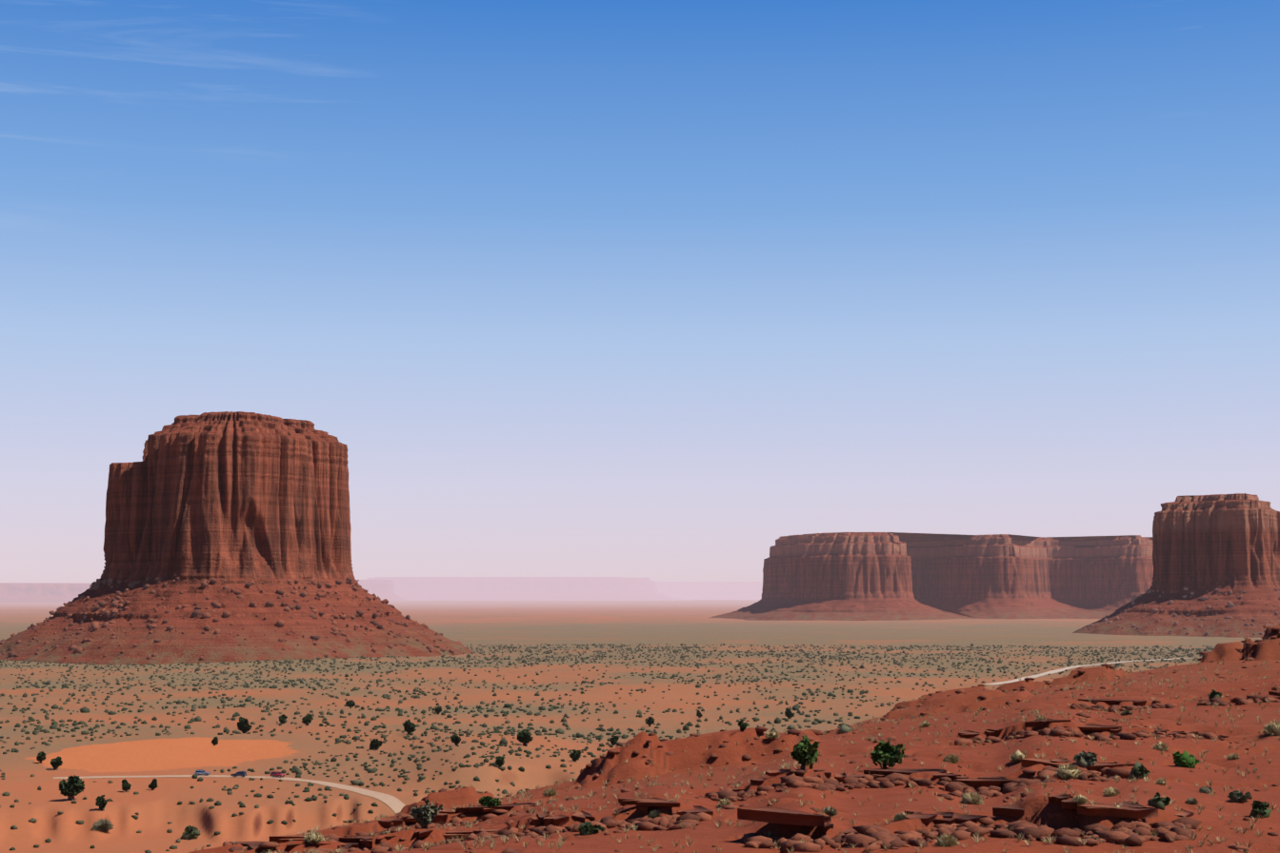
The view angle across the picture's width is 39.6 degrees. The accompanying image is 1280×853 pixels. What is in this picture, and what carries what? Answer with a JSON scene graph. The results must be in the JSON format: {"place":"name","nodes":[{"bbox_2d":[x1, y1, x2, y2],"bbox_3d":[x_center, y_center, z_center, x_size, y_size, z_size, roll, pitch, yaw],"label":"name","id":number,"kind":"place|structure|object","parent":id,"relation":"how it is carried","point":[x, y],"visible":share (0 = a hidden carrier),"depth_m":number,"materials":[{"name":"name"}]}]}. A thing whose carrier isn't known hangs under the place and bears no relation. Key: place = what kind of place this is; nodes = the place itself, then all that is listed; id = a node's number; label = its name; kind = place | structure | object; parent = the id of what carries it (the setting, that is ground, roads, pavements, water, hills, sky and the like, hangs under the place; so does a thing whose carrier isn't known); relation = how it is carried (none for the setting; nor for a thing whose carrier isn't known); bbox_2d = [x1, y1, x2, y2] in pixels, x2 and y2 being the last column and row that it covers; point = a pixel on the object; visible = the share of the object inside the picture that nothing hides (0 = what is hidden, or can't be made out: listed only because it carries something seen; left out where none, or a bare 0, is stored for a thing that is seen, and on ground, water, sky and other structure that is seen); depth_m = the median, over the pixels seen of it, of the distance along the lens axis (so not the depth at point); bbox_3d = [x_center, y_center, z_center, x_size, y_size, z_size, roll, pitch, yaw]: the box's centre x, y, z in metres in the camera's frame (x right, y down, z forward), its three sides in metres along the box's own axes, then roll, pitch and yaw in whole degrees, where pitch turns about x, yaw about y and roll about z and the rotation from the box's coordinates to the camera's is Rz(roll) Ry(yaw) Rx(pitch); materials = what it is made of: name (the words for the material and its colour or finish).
{"place":"outdoors","nodes":[
{"label":"outdoors","id":0,"kind":"place"},
{"bbox_2d":[52,775,405,814],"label":"dirt road","id":1,"kind":"structure","parent":0,"point":[395,805],"depth_m":550.71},
{"bbox_2d":[194,769,210,776],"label":"suv","id":2,"kind":"object","parent":1,"relation":"on","point":[197,772],"visible":1,"depth_m":579.58,"materials":[{"name":"blue paint"}]},
{"bbox_2d":[230,771,246,777],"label":"suv","id":3,"kind":"object","parent":1,"relation":"on","point":[242,773],"visible":1,"depth_m":575.59,"materials":[{"name":"blue paint"}]},
{"bbox_2d":[270,771,285,778],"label":"suv","id":4,"kind":"object","parent":1,"relation":"on","point":[279,774],"visible":1,"depth_m":575.38,"materials":[{"name":"red paint"}]},
{"bbox_2d":[0,600,1279,852],"bbox_3d":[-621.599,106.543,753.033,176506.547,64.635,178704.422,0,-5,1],"label":"ground","id":5,"kind":"structure","parent":0,"point":[143,750],"depth_m":596.22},
{"bbox_2d":[36,751,46,763],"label":"juniper tree","id":6,"kind":"object","parent":5,"relation":"on","point":[40,757],"visible":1,"depth_m":627.12,"materials":[{"name":"green plant"}]},
{"bbox_2d":[0,582,91,602],"bbox_3d":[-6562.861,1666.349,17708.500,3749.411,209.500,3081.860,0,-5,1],"label":"mesa","id":7,"kind":"structure","parent":5,"relation":"on","point":[37,592],"depth_m":17265.23,"materials":[{"name":"pink stone"}]},
{"bbox_2d":[50,757,62,770],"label":"juniper tree","id":8,"kind":"object","parent":5,"relation":"on","point":[56,763],"visible":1,"depth_m":603.61,"materials":[{"name":"green plant"}]},
{"bbox_2d":[58,775,84,800],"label":"juniper tree","id":9,"kind":"object","parent":5,"relation":"on","point":[71,788],"visible":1,"depth_m":500.72,"materials":[{"name":"green plant"}]},
{"bbox_2d":[95,795,107,810],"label":"juniper tree","id":10,"kind":"object","parent":5,"relation":"on","point":[101,803],"visible":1,"depth_m":479.46,"materials":[{"name":"green plant"}]},
{"bbox_2d":[91,818,114,832],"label":"shrub","id":11,"kind":"object","parent":5,"relation":"on","point":[104,825],"visible":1,"depth_m":462.80,"materials":[{"name":"beige plant"}]},
{"bbox_2d":[121,780,131,792],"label":"juniper tree","id":12,"kind":"object","parent":5,"relation":"on","point":[126,786],"visible":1,"depth_m":527.13,"materials":[{"name":"green plant"}]},
{"bbox_2d":[148,779,158,790],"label":"juniper tree","id":13,"kind":"object","parent":5,"relation":"on","point":[152,785],"visible":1,"depth_m":533.20,"materials":[{"name":"green plant"}]},
{"bbox_2d":[180,825,199,839],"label":"shrub","id":14,"kind":"object","parent":5,"relation":"on","point":[190,832],"visible":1,"depth_m":456.24,"materials":[{"name":"green plant"}]},
{"bbox_2d":[211,737,218,745],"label":"juniper tree","id":15,"kind":"object","parent":5,"relation":"on","point":[214,741],"visible":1,"depth_m":703.83,"materials":[{"name":"green plant"}]},
{"bbox_2d":[0,411,473,664],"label":"butte","id":16,"kind":"object","parent":5,"relation":"on","point":[241,499],"visible":0.9,"depth_m":1832.85,"materials":[{"name":"red stone"}]},
{"bbox_2d":[0,577,465,659],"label":"talus boulders","id":17,"kind":"object","parent":16,"relation":"on","point":[94,626],"visible":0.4,"depth_m":1804.26,"materials":[{"name":"red stone"}]},
{"bbox_2d":[237,717,252,733],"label":"juniper tree","id":18,"kind":"object","parent":5,"relation":"on","point":[244,726],"visible":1,"depth_m":765.73,"materials":[{"name":"green plant"}]},
{"bbox_2d":[278,714,287,724],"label":"juniper tree","id":19,"kind":"object","parent":5,"relation":"on","point":[282,720],"visible":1,"depth_m":855.38,"materials":[{"name":"green plant"}]},
{"bbox_2d":[301,713,312,725],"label":"juniper tree","id":20,"kind":"object","parent":5,"relation":"on","point":[307,720],"visible":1,"depth_m":837.38,"materials":[{"name":"green plant"}]},
{"bbox_2d":[302,830,324,843],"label":"shrub","id":21,"kind":"object","parent":5,"relation":"on","point":[314,837],"visible":1,"depth_m":72.06,"materials":[{"name":"beige plant"}]},
{"bbox_2d":[0,727,684,852],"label":"shrubs","id":22,"kind":"object","parent":5,"relation":"on","point":[298,771],"visible":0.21,"depth_m":606.95,"materials":[{"name":"green plant"}]},
{"bbox_2d":[345,700,355,708],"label":"juniper tree","id":23,"kind":"object","parent":5,"relation":"on","point":[350,703],"visible":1,"depth_m":1004.09,"materials":[{"name":"green plant"}]},
{"bbox_2d":[369,739,382,750],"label":"juniper tree","id":24,"kind":"object","parent":5,"relation":"on","point":[375,744],"visible":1,"depth_m":681.89,"materials":[{"name":"green plant"}]},
{"bbox_2d":[356,580,407,601],"bbox_3d":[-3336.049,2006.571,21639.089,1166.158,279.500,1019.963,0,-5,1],"label":"mesa","id":25,"kind":"structure","parent":5,"relation":"on","point":[382,590],"depth_m":21454.28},
{"bbox_2d":[402,720,416,734],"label":"juniper tree","id":26,"kind":"object","parent":5,"relation":"on","point":[409,727],"visible":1,"depth_m":758.64,"materials":[{"name":"green plant"}]},
{"bbox_2d":[409,800,443,828],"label":"shrub","id":27,"kind":"object","parent":5,"relation":"on","point":[424,816],"visible":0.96,"depth_m":74.17,"materials":[{"name":"green plant"}]},
{"bbox_2d":[434,706,441,714],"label":"juniper tree","id":28,"kind":"object","parent":5,"relation":"on","point":[437,710],"visible":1,"depth_m":947.28,"materials":[{"name":"green plant"}]},
{"bbox_2d":[450,734,460,745],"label":"juniper tree","id":29,"kind":"object","parent":5,"relation":"on","point":[455,739],"visible":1,"depth_m":648.22,"materials":[{"name":"green plant"}]},
{"bbox_2d":[478,796,500,806],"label":"shrub","id":30,"kind":"object","parent":5,"relation":"on","point":[487,801],"visible":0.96,"depth_m":88.53,"materials":[{"name":"green plant"}]},
{"bbox_2d":[495,756,504,767],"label":"juniper tree","id":31,"kind":"object","parent":5,"relation":"on","point":[499,761],"visible":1,"depth_m":565.42,"materials":[{"name":"green plant"}]},
{"bbox_2d":[516,729,533,746],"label":"juniper tree","id":32,"kind":"object","parent":5,"relation":"on","point":[524,737],"visible":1,"depth_m":665.59,"materials":[{"name":"green plant"}]},
{"bbox_2d":[366,577,691,600],"bbox_3d":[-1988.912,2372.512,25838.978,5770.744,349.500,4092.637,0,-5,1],"label":"mesa","id":33,"kind":"structure","parent":5,"relation":"on","point":[517,589],"depth_m":24798.37,"materials":[{"name":"stone"}]},
{"bbox_2d":[542,787,558,797],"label":"shrub","id":34,"kind":"object","parent":5,"relation":"on","point":[550,792],"visible":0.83,"depth_m":95.07,"materials":[{"name":"beige plant"}]},
{"bbox_2d":[569,749,581,761],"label":"juniper tree","id":35,"kind":"object","parent":5,"relation":"on","point":[575,756],"visible":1,"depth_m":619.00,"materials":[{"name":"green plant"}]},
{"bbox_2d":[578,821,605,836],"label":"shrub","id":36,"kind":"object","parent":5,"relation":"on","point":[586,829],"visible":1,"depth_m":66.58,"materials":[{"name":"green plant"}]},
{"bbox_2d":[0,642,1213,737],"bbox_3d":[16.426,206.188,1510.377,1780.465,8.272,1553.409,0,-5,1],"label":"shrubs","id":37,"kind":"object","parent":5,"relation":"on","point":[85,710],"visible":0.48,"depth_m":1335.48,"materials":[{"name":"green plant"}]},
{"bbox_2d":[609,735,619,746],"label":"juniper tree","id":38,"kind":"object","parent":5,"relation":"on","point":[613,740],"visible":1,"depth_m":717.79,"materials":[{"name":"green plant"}]},
{"bbox_2d":[645,717,654,726],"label":"juniper tree","id":39,"kind":"object","parent":5,"relation":"on","point":[650,721],"visible":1,"depth_m":857.66,"materials":[{"name":"green plant"}]},
{"bbox_2d":[647,808,662,819],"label":"shrub","id":40,"kind":"object","parent":5,"relation":"on","point":[655,813],"visible":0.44,"depth_m":70.93,"materials":[{"name":"green plant"}]},
{"bbox_2d":[696,709,702,718],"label":"juniper tree","id":41,"kind":"object","parent":5,"relation":"on","point":[699,714],"visible":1,"depth_m":922.03,"materials":[{"name":"green plant"}]},
{"bbox_2d":[654,581,762,599],"bbox_3d":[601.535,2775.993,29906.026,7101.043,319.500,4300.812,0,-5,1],"label":"mesa","id":42,"kind":"structure","parent":5,"relation":"on","point":[719,590],"depth_m":28910.47,"materials":[{"name":"stone"}]},
{"bbox_2d":[717,799,733,807],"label":"shrub","id":43,"kind":"object","parent":5,"relation":"on","point":[724,802],"visible":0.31,"depth_m":74.12,"materials":[{"name":"beige plant"}]},
{"bbox_2d":[194,623,1279,852],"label":"grass tufts","id":44,"kind":"object","parent":5,"relation":"on","point":[975,839],"visible":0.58,"depth_m":82.01,"materials":[{"name":"plant"}]},
{"bbox_2d":[737,720,747,731],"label":"juniper tree","id":45,"kind":"object","parent":5,"relation":"on","point":[742,725],"visible":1,"depth_m":104.16,"materials":[{"name":"green plant"}]},
{"bbox_2d":[221,624,1279,852],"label":"grass tufts","id":46,"kind":"object","parent":5,"relation":"on","point":[988,821],"visible":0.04,"depth_m":97.54,"materials":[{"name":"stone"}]},
{"bbox_2d":[223,691,1279,852],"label":"rock slabs","id":47,"kind":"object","parent":5,"relation":"on","point":[1131,810],"visible":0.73,"depth_m":72.06,"materials":[{"name":"stone"}]},
{"bbox_2d":[1071,794,1088,804],"bbox_3d":[15.563,13.177,62.901,0.632,0.364,0.639,-3,-6,28],"label":"shrub","id":48,"kind":"object","parent":47,"relation":"on","point":[1080,799],"visible":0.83,"depth_m":62.77,"materials":[{"name":"beige plant"}]},
{"bbox_2d":[228,695,1279,852],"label":"rubble rocks","id":49,"kind":"object","parent":5,"relation":"on","point":[873,837],"visible":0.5,"depth_m":69.97,"materials":[{"name":"stone"}]},
{"bbox_2d":[764,730,780,739],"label":"shrub","id":50,"kind":"object","parent":5,"relation":"on","point":[771,735],"visible":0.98,"depth_m":103.01,"materials":[{"name":"beige plant"}]},
{"bbox_2d":[784,707,795,719],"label":"juniper tree","id":51,"kind":"object","parent":5,"relation":"on","point":[789,713],"visible":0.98,"depth_m":911.87,"materials":[{"name":"green plant"}]},
{"bbox_2d":[306,661,1279,852],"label":"loose rocks","id":52,"kind":"object","parent":5,"relation":"on","point":[854,762],"visible":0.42,"depth_m":83.61,"materials":[{"name":"stone"}]},
{"bbox_2d":[790,735,819,770],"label":"shrub","id":53,"kind":"object","parent":5,"relation":"on","point":[804,753],"visible":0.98,"depth_m":78.81,"materials":[{"name":"green plant"}]},
{"bbox_2d":[821,804,838,817],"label":"shrub","id":54,"kind":"object","parent":5,"relation":"on","point":[830,811],"visible":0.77,"depth_m":65.26,"materials":[{"name":"beige plant"}]},
{"bbox_2d":[838,722,851,734],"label":"shrub","id":55,"kind":"object","parent":5,"relation":"on","point":[845,729],"visible":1,"depth_m":114.48,"materials":[{"name":"grey plant"}]},
{"bbox_2d":[868,740,905,769],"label":"shrub","id":56,"kind":"object","parent":5,"relation":"on","point":[885,754],"visible":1,"depth_m":83.96,"materials":[{"name":"green plant"}]},
{"bbox_2d":[893,812,906,820],"bbox_3d":[9.286,13.912,63.390,0.548,0.335,0.538,-3,-6,26],"label":"shrub","id":57,"kind":"object","parent":5,"relation":"on","point":[899,817],"visible":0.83,"depth_m":63.30,"materials":[{"name":"beige plant"}]},
{"bbox_2d":[919,720,931,727],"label":"shrub","id":58,"kind":"object","parent":5,"relation":"on","point":[926,724],"visible":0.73,"depth_m":110.29,"materials":[{"name":"beige plant"}]},
{"bbox_2d":[709,532,1153,620],"bbox_3d":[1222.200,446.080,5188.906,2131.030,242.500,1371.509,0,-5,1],"label":"mesa","id":59,"kind":"structure","parent":5,"relation":"on","point":[867,576],"depth_m":4859.90,"materials":[{"name":"red stone"}]},
{"bbox_2d":[934,833,959,846],"bbox_3d":[10.396,14.016,60.269,0.898,0.525,0.896,3,-6,-27],"label":"shrub","id":60,"kind":"object","parent":5,"relation":"on","point":[947,841],"visible":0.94,"depth_m":60.09,"materials":[{"name":"beige plant"}]},
{"bbox_2d":[942,754,959,763],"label":"shrub","id":61,"kind":"object","parent":5,"relation":"on","point":[951,758],"visible":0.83,"depth_m":87.19,"materials":[{"name":"beige plant"}]},
{"bbox_2d":[959,791,984,804],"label":"shrub","id":62,"kind":"object","parent":5,"relation":"on","point":[970,798],"visible":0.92,"depth_m":71.08,"materials":[{"name":"beige plant"}]},
{"bbox_2d":[1009,750,1026,762],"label":"shrub","id":63,"kind":"object","parent":5,"relation":"on","point":[1017,756],"visible":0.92,"depth_m":83.67,"materials":[{"name":"beige plant"}]},
{"bbox_2d":[1035,715,1046,720],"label":"shrub","id":64,"kind":"object","parent":5,"relation":"on","point":[1040,717],"visible":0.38,"depth_m":95.26,"materials":[{"name":"beige plant"}]},
{"bbox_2d":[1054,762,1081,779],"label":"shrub","id":65,"kind":"object","parent":5,"relation":"on","point":[1067,771],"visible":0.94,"depth_m":76.80,"materials":[{"name":"beige plant"}]},
{"bbox_2d":[1073,750,1097,767],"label":"shrub","id":66,"kind":"object","parent":5,"relation":"on","point":[1083,759],"visible":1,"depth_m":78.76,"materials":[{"name":"grey plant"}]},
{"bbox_2d":[1102,786,1120,797],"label":"shrub","id":67,"kind":"object","parent":5,"relation":"on","point":[1110,791],"visible":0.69,"depth_m":68.85,"materials":[{"name":"beige plant"}]},
{"bbox_2d":[1120,708,1132,716],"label":"shrub","id":68,"kind":"object","parent":5,"relation":"on","point":[1126,712],"visible":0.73,"depth_m":106.96,"materials":[{"name":"plant"}]},
{"bbox_2d":[1128,760,1150,779],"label":"shrub","id":69,"kind":"object","parent":5,"relation":"on","point":[1138,770],"visible":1,"depth_m":75.37,"materials":[{"name":"green plant"}]},
{"bbox_2d":[1147,792,1170,810],"bbox_3d":[18.615,13.529,63.850,0.767,0.793,0.607,2,-6,-19],"label":"shrub","id":70,"kind":"object","parent":5,"relation":"on","point":[1156,801],"visible":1,"depth_m":63.68,"materials":[{"name":"green plant"}]},
{"bbox_2d":[1151,741,1169,751],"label":"shrub","id":71,"kind":"object","parent":5,"relation":"on","point":[1160,746],"visible":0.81,"depth_m":86.57,"materials":[{"name":"beige plant"}]},
{"bbox_2d":[1154,778,1166,785],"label":"shrub","id":72,"kind":"object","parent":5,"relation":"on","point":[1159,781],"visible":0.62,"depth_m":73.38,"materials":[{"name":"beige plant"}]},
{"bbox_2d":[1072,493,1279,638],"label":"butte","id":73,"kind":"object","parent":5,"relation":"on","point":[1224,544],"visible":0.94,"depth_m":2941.86,"materials":[{"name":"red stone"}]},
{"bbox_2d":[1081,587,1279,635],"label":"talus boulders","id":74,"kind":"object","parent":73,"relation":"on","point":[1230,604],"visible":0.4,"depth_m":2911.03,"materials":[{"name":"red stone"}]},
{"bbox_2d":[1172,750,1199,768],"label":"shrub","id":75,"kind":"object","parent":5,"relation":"on","point":[1186,759],"visible":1,"depth_m":81.72,"materials":[{"name":"green plant"}]},
{"bbox_2d":[1185,797,1199,804],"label":"shrub","id":76,"kind":"object","parent":5,"relation":"on","point":[1190,801],"visible":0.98,"depth_m":67.44,"materials":[{"name":"beige plant"}]},
{"bbox_2d":[1198,785,1213,794],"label":"shrub","id":77,"kind":"object","parent":5,"relation":"on","point":[1203,790],"visible":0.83,"depth_m":72.15,"materials":[{"name":"beige plant"}]},
{"bbox_2d":[1207,690,1221,699],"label":"shrub","id":78,"kind":"object","parent":5,"relation":"on","point":[1214,694],"visible":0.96,"depth_m":113.92,"materials":[{"name":"green plant"}]},
{"bbox_2d":[1226,753,1239,759],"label":"shrub","id":79,"kind":"object","parent":5,"relation":"on","point":[1233,756],"visible":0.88,"depth_m":84.13,"materials":[{"name":"beige plant"}]},
{"bbox_2d":[1226,790,1252,802],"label":"shrub","id":80,"kind":"object","parent":5,"relation":"on","point":[1236,796],"visible":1,"depth_m":69.25,"materials":[{"name":"green plant"}]},
{"bbox_2d":[1249,800,1271,818],"bbox_3d":[22.680,14.049,65.021,0.818,0.801,1.153,-2,-6,20],"label":"shrub","id":81,"kind":"object","parent":5,"relation":"on","point":[1260,809],"visible":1,"depth_m":64.80,"materials":[{"name":"green plant"}]},
{"bbox_2d":[1261,720,1279,736],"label":"shrub","id":82,"kind":"object","parent":5,"relation":"on","point":[1272,730],"visible":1,"depth_m":92.59,"materials":[{"name":"beige plant"}]},
{"bbox_2d":[0,0,1279,583],"label":"sky","id":83,"kind":"structure","parent":0,"point":[659,290],"materials":[{"name":"blue"}]},
{"bbox_2d":[984,658,1187,684],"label":"dirt road","id":84,"kind":"structure","parent":0,"point":[1043,674],"depth_m":1468.23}
]}

